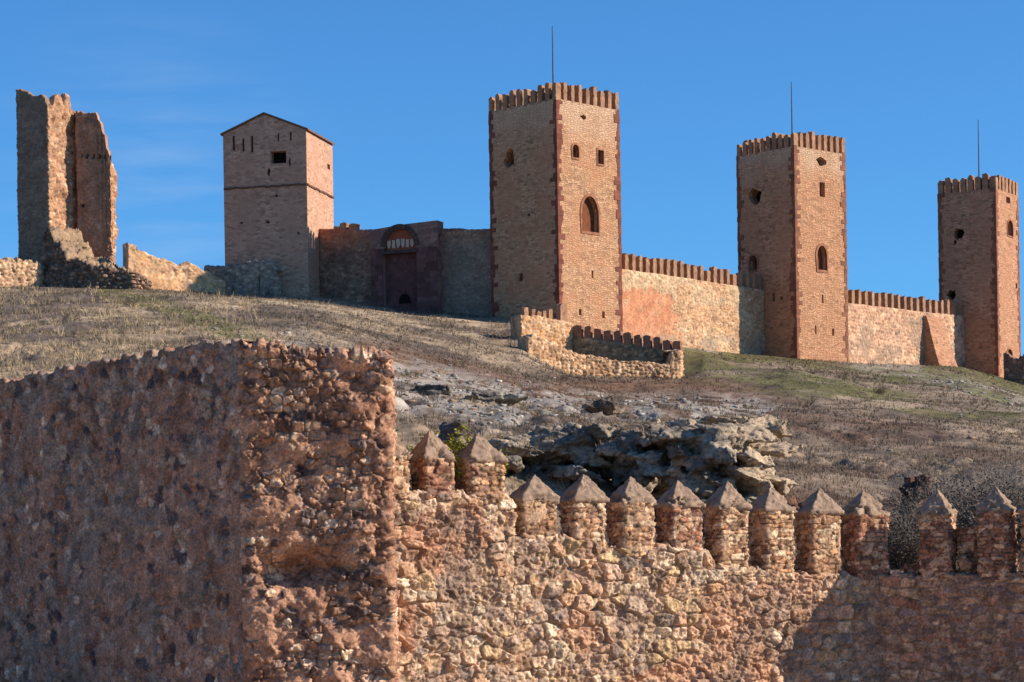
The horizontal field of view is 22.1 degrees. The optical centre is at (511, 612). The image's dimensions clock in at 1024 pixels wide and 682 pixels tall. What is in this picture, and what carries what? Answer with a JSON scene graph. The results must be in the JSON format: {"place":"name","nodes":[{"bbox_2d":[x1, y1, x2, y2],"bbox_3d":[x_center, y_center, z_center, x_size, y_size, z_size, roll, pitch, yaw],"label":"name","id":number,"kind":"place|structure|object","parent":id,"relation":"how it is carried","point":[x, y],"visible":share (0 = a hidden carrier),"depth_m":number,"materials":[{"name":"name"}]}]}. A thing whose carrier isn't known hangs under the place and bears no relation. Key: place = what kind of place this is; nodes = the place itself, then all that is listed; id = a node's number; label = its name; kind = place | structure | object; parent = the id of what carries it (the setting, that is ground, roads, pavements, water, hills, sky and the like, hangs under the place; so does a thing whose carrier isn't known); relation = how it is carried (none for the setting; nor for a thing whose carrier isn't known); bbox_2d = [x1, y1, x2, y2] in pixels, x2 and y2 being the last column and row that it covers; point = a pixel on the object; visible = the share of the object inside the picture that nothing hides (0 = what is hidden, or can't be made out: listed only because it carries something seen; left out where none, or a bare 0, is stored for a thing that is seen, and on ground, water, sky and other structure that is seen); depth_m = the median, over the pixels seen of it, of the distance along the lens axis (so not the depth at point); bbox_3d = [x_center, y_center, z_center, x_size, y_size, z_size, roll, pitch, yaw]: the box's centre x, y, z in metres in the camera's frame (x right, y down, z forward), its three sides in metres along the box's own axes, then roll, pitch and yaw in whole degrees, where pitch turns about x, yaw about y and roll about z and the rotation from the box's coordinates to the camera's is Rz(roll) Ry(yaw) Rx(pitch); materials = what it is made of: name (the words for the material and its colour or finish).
{"place":"outdoors","nodes":[
{"label":"outdoors","id":0,"kind":"place"},
{"bbox_2d":[0,283,1023,679],"bbox_3d":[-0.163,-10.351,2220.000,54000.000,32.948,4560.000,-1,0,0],"label":"hillside","id":1,"kind":"structure","parent":0,"point":[704,358],"depth_m":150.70,"materials":[{"name":"brown plant"}]},
{"bbox_2d":[0,256,43,286],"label":"ruined wall","id":2,"kind":"structure","parent":1,"relation":"on","point":[17,271],"depth_m":201.02,"materials":[{"name":"beige stone"}]},
{"bbox_2d":[37,296,61,305],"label":"dry bush","id":3,"kind":"object","parent":1,"relation":"on","point":[48,302],"visible":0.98,"depth_m":166.77,"materials":[{"name":"brown plant"}]},
{"bbox_2d":[47,308,80,321],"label":"dry bush","id":4,"kind":"object","parent":1,"relation":"on","point":[64,316],"visible":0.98,"depth_m":149.81,"materials":[{"name":"plant"}]},
{"bbox_2d":[15,89,118,271],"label":"ruined tower","id":5,"kind":"structure","parent":1,"relation":"on","point":[67,176],"depth_m":206.57,"materials":[{"name":"brown stone"}]},
{"bbox_2d":[71,328,94,334],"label":"dry bush","id":6,"kind":"object","parent":1,"relation":"on","point":[81,332],"visible":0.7,"depth_m":134.10,"materials":[{"name":"brown plant"}]},
{"bbox_2d":[40,226,151,289],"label":"rubble heap","id":7,"kind":"object","parent":1,"relation":"on","point":[67,258],"visible":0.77,"depth_m":201.74,"materials":[{"name":"brown stone"}]},
{"bbox_2d":[115,295,139,306],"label":"dry bush","id":8,"kind":"object","parent":1,"relation":"on","point":[134,301],"visible":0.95,"depth_m":169.36,"materials":[{"name":"brown plant"}]},
{"bbox_2d":[123,242,225,293],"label":"ruined wall","id":9,"kind":"structure","parent":1,"relation":"on","point":[162,273],"depth_m":203.70,"materials":[{"name":"beige stone"}]},
{"bbox_2d":[172,318,194,324],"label":"dry bush","id":10,"kind":"object","parent":1,"relation":"on","point":[190,321],"visible":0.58,"depth_m":149.25,"materials":[{"name":"plant"}]},
{"bbox_2d":[0,338,400,681],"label":"rubble bastion","id":11,"kind":"object","parent":1,"relation":"on","point":[207,510],"visible":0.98,"depth_m":45.30,"materials":[{"name":"brown stone"}]},
{"bbox_2d":[204,259,282,294],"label":"ruined wall","id":12,"kind":"structure","parent":1,"relation":"on","point":[245,276],"depth_m":208.69,"materials":[{"name":"grey stone"}]},
{"bbox_2d":[248,282,275,297],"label":"dry bush","id":13,"kind":"object","parent":1,"relation":"on","point":[270,291],"visible":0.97,"depth_m":203.02,"materials":[{"name":"plant"}]},
{"bbox_2d":[220,112,334,297],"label":"gabled tower","id":14,"kind":"structure","parent":1,"relation":"on","point":[278,191],"depth_m":209.40,"materials":[{"name":"stone"}]},
{"bbox_2d":[274,153,285,163],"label":"window","id":15,"kind":"structure","parent":14,"relation":"in","point":[278,157],"depth_m":209.90,"materials":[{"name":"black"}]},
{"bbox_2d":[271,324,304,340],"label":"dry bush","id":16,"kind":"object","parent":1,"relation":"on","point":[289,338],"visible":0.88,"depth_m":139.96,"materials":[{"name":"plant"}]},
{"bbox_2d":[299,308,328,321],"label":"dry bush","id":17,"kind":"object","parent":1,"relation":"on","point":[311,316],"visible":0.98,"depth_m":163.74,"materials":[{"name":"brown plant"}]},
{"bbox_2d":[330,323,347,331],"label":"dry bush","id":18,"kind":"object","parent":1,"relation":"on","point":[340,326],"visible":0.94,"depth_m":154.95,"materials":[{"name":"plant"}]},
{"bbox_2d":[375,343,396,352],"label":"dry bush","id":19,"kind":"object","parent":1,"relation":"on","point":[377,345],"visible":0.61,"depth_m":144.68,"materials":[{"name":"brown plant"}]},
{"bbox_2d":[393,381,410,397],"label":"dry bush","id":20,"kind":"object","parent":1,"relation":"on","point":[401,392],"visible":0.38,"depth_m":91.30,"materials":[{"name":"plant"}]},
{"bbox_2d":[319,220,491,315],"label":"gate wall","id":21,"kind":"structure","parent":1,"relation":"on","point":[430,266],"depth_m":207.79,"materials":[{"name":"brown stone"}]},
{"bbox_2d":[398,368,420,377],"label":"dry bush","id":22,"kind":"object","parent":1,"relation":"on","point":[407,373],"visible":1,"depth_m":127.42,"materials":[{"name":"plant"}]},
{"bbox_2d":[409,384,451,395],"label":"rock ledge","id":23,"kind":"object","parent":1,"relation":"on","point":[429,389],"visible":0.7,"depth_m":115.67,"materials":[{"name":"stone"}]},
{"bbox_2d":[438,419,462,450],"bbox_3d":[-1.381,-3.901,57.971,0.628,0.710,0.526,-1,0,0],"label":"boulder","id":24,"kind":"object","parent":1,"relation":"on","point":[446,428],"visible":0.55,"depth_m":57.80,"materials":[{"name":"stone"}]},
{"bbox_2d":[406,422,508,487],"bbox_3d":[-1.144,-2.713,47.035,2.109,1.460,1.330,-1,0,-16],"label":"green bush","id":25,"kind":"object","parent":1,"relation":"on","point":[460,447],"visible":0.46,"depth_m":46.87,"materials":[{"name":"green plant"}]},
{"bbox_2d":[449,349,473,367],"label":"dry bush","id":26,"kind":"object","parent":1,"relation":"on","point":[461,360],"visible":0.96,"depth_m":145.71,"materials":[{"name":"brown plant"}]},
{"bbox_2d":[465,394,494,402],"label":"rock ledge","id":27,"kind":"object","parent":1,"relation":"on","point":[485,399],"visible":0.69,"depth_m":110.80,"materials":[{"name":"stone"}]},
{"bbox_2d":[472,411,493,416],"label":"rock ledge","id":28,"kind":"object","parent":1,"relation":"on","point":[490,413],"visible":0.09,"depth_m":87.25,"materials":[{"name":"stone"}]},
{"bbox_2d":[471,389,528,405],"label":"rock ledge","id":29,"kind":"object","parent":1,"relation":"on","point":[502,398],"visible":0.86,"depth_m":111.33,"materials":[{"name":"stone"}]},
{"bbox_2d":[492,361,515,372],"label":"dry bush","id":30,"kind":"object","parent":1,"relation":"on","point":[501,367],"visible":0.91,"depth_m":154.85,"materials":[{"name":"plant"}]},
{"bbox_2d":[3,292,1019,482],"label":"loose stones","id":31,"kind":"object","parent":1,"relation":"on","point":[450,400],"visible":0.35,"depth_m":123.50,"materials":[{"name":"stone"}]},
{"bbox_2d":[505,336,518,346],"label":"dry bush","id":32,"kind":"object","parent":1,"relation":"on","point":[510,345],"visible":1,"depth_m":181.95,"materials":[{"name":"brown plant"}]},
{"bbox_2d":[525,402,551,413],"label":"dry bush","id":33,"kind":"object","parent":1,"relation":"on","point":[538,409],"visible":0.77,"depth_m":93.56,"materials":[{"name":"plant"}]},
{"bbox_2d":[488,26,622,337],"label":"castle tower","id":34,"kind":"structure","parent":1,"relation":"on","point":[555,192],"depth_m":202.59,"materials":[{"name":"stone"}]},
{"bbox_2d":[571,142,579,159],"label":"window","id":35,"kind":"structure","parent":34,"relation":"in","point":[573,151],"depth_m":201.71,"materials":[{"name":"stone"}]},
{"bbox_2d":[580,193,599,235],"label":"window","id":36,"kind":"structure","parent":34,"relation":"in","point":[586,209],"depth_m":203.00,"materials":[{"name":"stone"}]},
{"bbox_2d":[597,148,604,165],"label":"window","id":37,"kind":"structure","parent":34,"relation":"in","point":[598,152],"depth_m":203.74,"materials":[{"name":"stone"}]},
{"bbox_2d":[548,402,586,416],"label":"dry bush","id":38,"kind":"object","parent":1,"relation":"on","point":[553,411],"visible":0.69,"depth_m":91.77,"materials":[{"name":"brown plant"}]},
{"bbox_2d":[510,303,683,378],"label":"barbican","id":39,"kind":"structure","parent":1,"relation":"on","point":[560,342],"depth_m":188.10,"materials":[{"name":"stone"}]},
{"bbox_2d":[582,396,624,415],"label":"rock ledge","id":40,"kind":"object","parent":1,"relation":"on","point":[607,406],"visible":0.98,"depth_m":105.57,"materials":[{"name":"stone"}]},
{"bbox_2d":[582,385,630,403],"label":"dry bush","id":41,"kind":"object","parent":1,"relation":"on","point":[620,398],"visible":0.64,"depth_m":119.97,"materials":[{"name":"brown plant"}]},
{"bbox_2d":[488,414,802,534],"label":"rock outcrop","id":42,"kind":"object","parent":1,"relation":"on","point":[704,458],"visible":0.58,"depth_m":68.34,"materials":[{"name":"stone"}]},
{"bbox_2d":[622,253,764,354],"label":"curtain wall","id":43,"kind":"structure","parent":1,"relation":"on","point":[713,308],"depth_m":214.27,"materials":[{"name":"stone"}]},
{"bbox_2d":[393,429,1023,681],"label":"crenellated wall","id":44,"kind":"structure","parent":1,"relation":"on","point":[496,582],"depth_m":48.79,"materials":[{"name":"beige stone"}]},
{"bbox_2d":[957,555,971,571],"bbox_3d":[8.709,-0.941,50.512,0.275,0.317,0.192,-1,0,0],"label":"stone","id":45,"kind":"object","parent":44,"relation":"on","point":[964,563],"visible":1,"depth_m":50.46,"materials":[{"name":"brown stone"}]},
{"bbox_2d":[741,400,762,409],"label":"dry bush","id":46,"kind":"object","parent":1,"relation":"on","point":[744,407],"visible":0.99,"depth_m":139.93,"materials":[{"name":"brown plant"}]},
{"bbox_2d":[736,82,848,361],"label":"castle tower","id":47,"kind":"structure","parent":1,"relation":"on","point":[791,220],"depth_m":220.08,"materials":[{"name":"stone"}]},
{"bbox_2d":[748,254,758,272],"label":"window","id":48,"kind":"structure","parent":47,"relation":"in","point":[751,255],"depth_m":221.54,"materials":[{"name":"stone"}]},
{"bbox_2d":[756,191,761,201],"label":"window","id":49,"kind":"structure","parent":47,"relation":"in","point":[759,193],"depth_m":222.30,"materials":[{"name":"black"}]},
{"bbox_2d":[815,243,828,272],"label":"window","id":50,"kind":"structure","parent":47,"relation":"in","point":[818,255],"depth_m":220.57,"materials":[{"name":"stone"}]},
{"bbox_2d":[786,497,804,508],"bbox_3d":[5.995,-2.231,55.583,0.890,0.406,0.666,-1,0,-9],"label":"rock","id":51,"kind":"object","parent":1,"relation":"on","point":[792,501],"visible":0.26,"depth_m":55.30,"materials":[{"name":"stone"}]},
{"bbox_2d":[793,393,820,406],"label":"dry bush","id":52,"kind":"object","parent":1,"relation":"on","point":[807,403],"visible":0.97,"depth_m":152.03,"materials":[{"name":"plant"}]},
{"bbox_2d":[796,406,824,423],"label":"dry bush","id":53,"kind":"object","parent":1,"relation":"on","point":[814,419],"visible":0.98,"depth_m":126.41,"materials":[{"name":"brown plant"}]},
{"bbox_2d":[835,368,848,378],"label":"dry bush","id":54,"kind":"object","parent":1,"relation":"on","point":[841,374],"visible":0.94,"depth_m":184.36,"materials":[{"name":"brown plant"}]},
{"bbox_2d":[868,384,886,394],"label":"dry bush","id":55,"kind":"object","parent":1,"relation":"on","point":[881,392],"visible":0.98,"depth_m":172.10,"materials":[{"name":"brown plant"}]},
{"bbox_2d":[873,380,886,393],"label":"dry bush","id":56,"kind":"object","parent":1,"relation":"on","point":[879,387],"visible":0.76,"depth_m":174.14,"materials":[{"name":"plant"}]},
{"bbox_2d":[877,496,918,542],"bbox_3d":[8.440,-1.833,58.123,2.303,1.493,2.093,-1,0,0],"label":"dry shrub","id":57,"kind":"object","parent":1,"relation":"on","point":[897,518],"visible":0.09,"depth_m":58.04,"materials":[{"name":"brown plant"}]},
{"bbox_2d":[848,289,965,367],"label":"curtain wall","id":58,"kind":"structure","parent":1,"relation":"on","point":[886,328],"depth_m":233.40,"materials":[{"name":"stone"}]},
{"bbox_2d":[898,474,931,513],"bbox_3d":[9.494,-2.712,61.958,0.755,1.048,0.841,-1,0,0],"label":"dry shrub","id":59,"kind":"object","parent":1,"relation":"on","point":[910,482],"visible":0.43,"depth_m":61.72,"materials":[{"name":"plant"}]},
{"bbox_2d":[877,460,966,504],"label":"dry shrub","id":60,"kind":"object","parent":1,"relation":"on","point":[897,493],"visible":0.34,"depth_m":69.94,"materials":[{"name":"brown plant"}]},
{"bbox_2d":[903,454,940,467],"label":"dry bush","id":61,"kind":"object","parent":1,"relation":"on","point":[922,462],"visible":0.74,"depth_m":96.77,"materials":[{"name":"plant"}]},
{"bbox_2d":[883,489,974,568],"bbox_3d":[8.298,-1.577,54.064,2.654,2.093,2.761,-1,0,0],"label":"dry shrub","id":62,"kind":"object","parent":1,"relation":"on","point":[900,553],"visible":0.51,"depth_m":53.62,"materials":[{"name":"brown plant"}]},
{"bbox_2d":[881,465,988,539],"bbox_3d":[9.687,-2.203,59.818,3.135,2.247,3.599,-1,0,0],"label":"dry shrub","id":63,"kind":"object","parent":1,"relation":"on","point":[922,503],"visible":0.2,"depth_m":59.78,"materials":[{"name":"brown plant"}]},
{"bbox_2d":[899,469,1018,503],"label":"dry shrub","id":64,"kind":"object","parent":1,"relation":"on","point":[964,485],"visible":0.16,"depth_m":67.95,"materials":[{"name":"brown plant"}]},
{"bbox_2d":[920,464,1023,551],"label":"dry shrub","id":65,"kind":"object","parent":1,"relation":"on","point":[965,503],"visible":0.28,"depth_m":58.21,"materials":[{"name":"brown plant"}]},
{"bbox_2d":[924,461,1023,552],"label":"dry shrub","id":66,"kind":"object","parent":1,"relation":"on","point":[1002,489],"visible":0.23,"depth_m":58.68,"materials":[{"name":"brown plant"}]},
{"bbox_2d":[937,120,1020,376],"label":"castle tower","id":67,"kind":"structure","parent":1,"relation":"on","point":[978,247],"depth_m":241.45,"materials":[{"name":"stone"}]},
{"bbox_2d":[958,229,964,237],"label":"window","id":68,"kind":"structure","parent":67,"relation":"in","point":[960,234],"depth_m":242.90,"materials":[{"name":"black"}]},
{"bbox_2d":[1007,219,1013,237],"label":"window","id":69,"kind":"structure","parent":67,"relation":"in","point":[1010,220],"depth_m":243.25,"materials":[{"name":"stone"}]},
{"bbox_2d":[955,447,1023,496],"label":"dry shrub","id":70,"kind":"object","parent":1,"relation":"on","point":[1016,473],"visible":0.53,"depth_m":71.91,"materials":[{"name":"plant"}]},
{"bbox_2d":[980,432,1013,444],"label":"dry bush","id":71,"kind":"object","parent":1,"relation":"on","point":[1006,441],"visible":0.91,"depth_m":120.64,"materials":[{"name":"brown plant"}]},
{"bbox_2d":[1003,352,1023,384],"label":"ruined wall","id":72,"kind":"structure","parent":1,"relation":"on","point":[1013,368],"depth_m":236.01,"materials":[{"name":"stone"}]},
{"bbox_2d":[0,0,1023,355],"label":"sky","id":73,"kind":"structure","parent":0,"point":[401,89],"materials":[{"name":"blue"}]}
]}

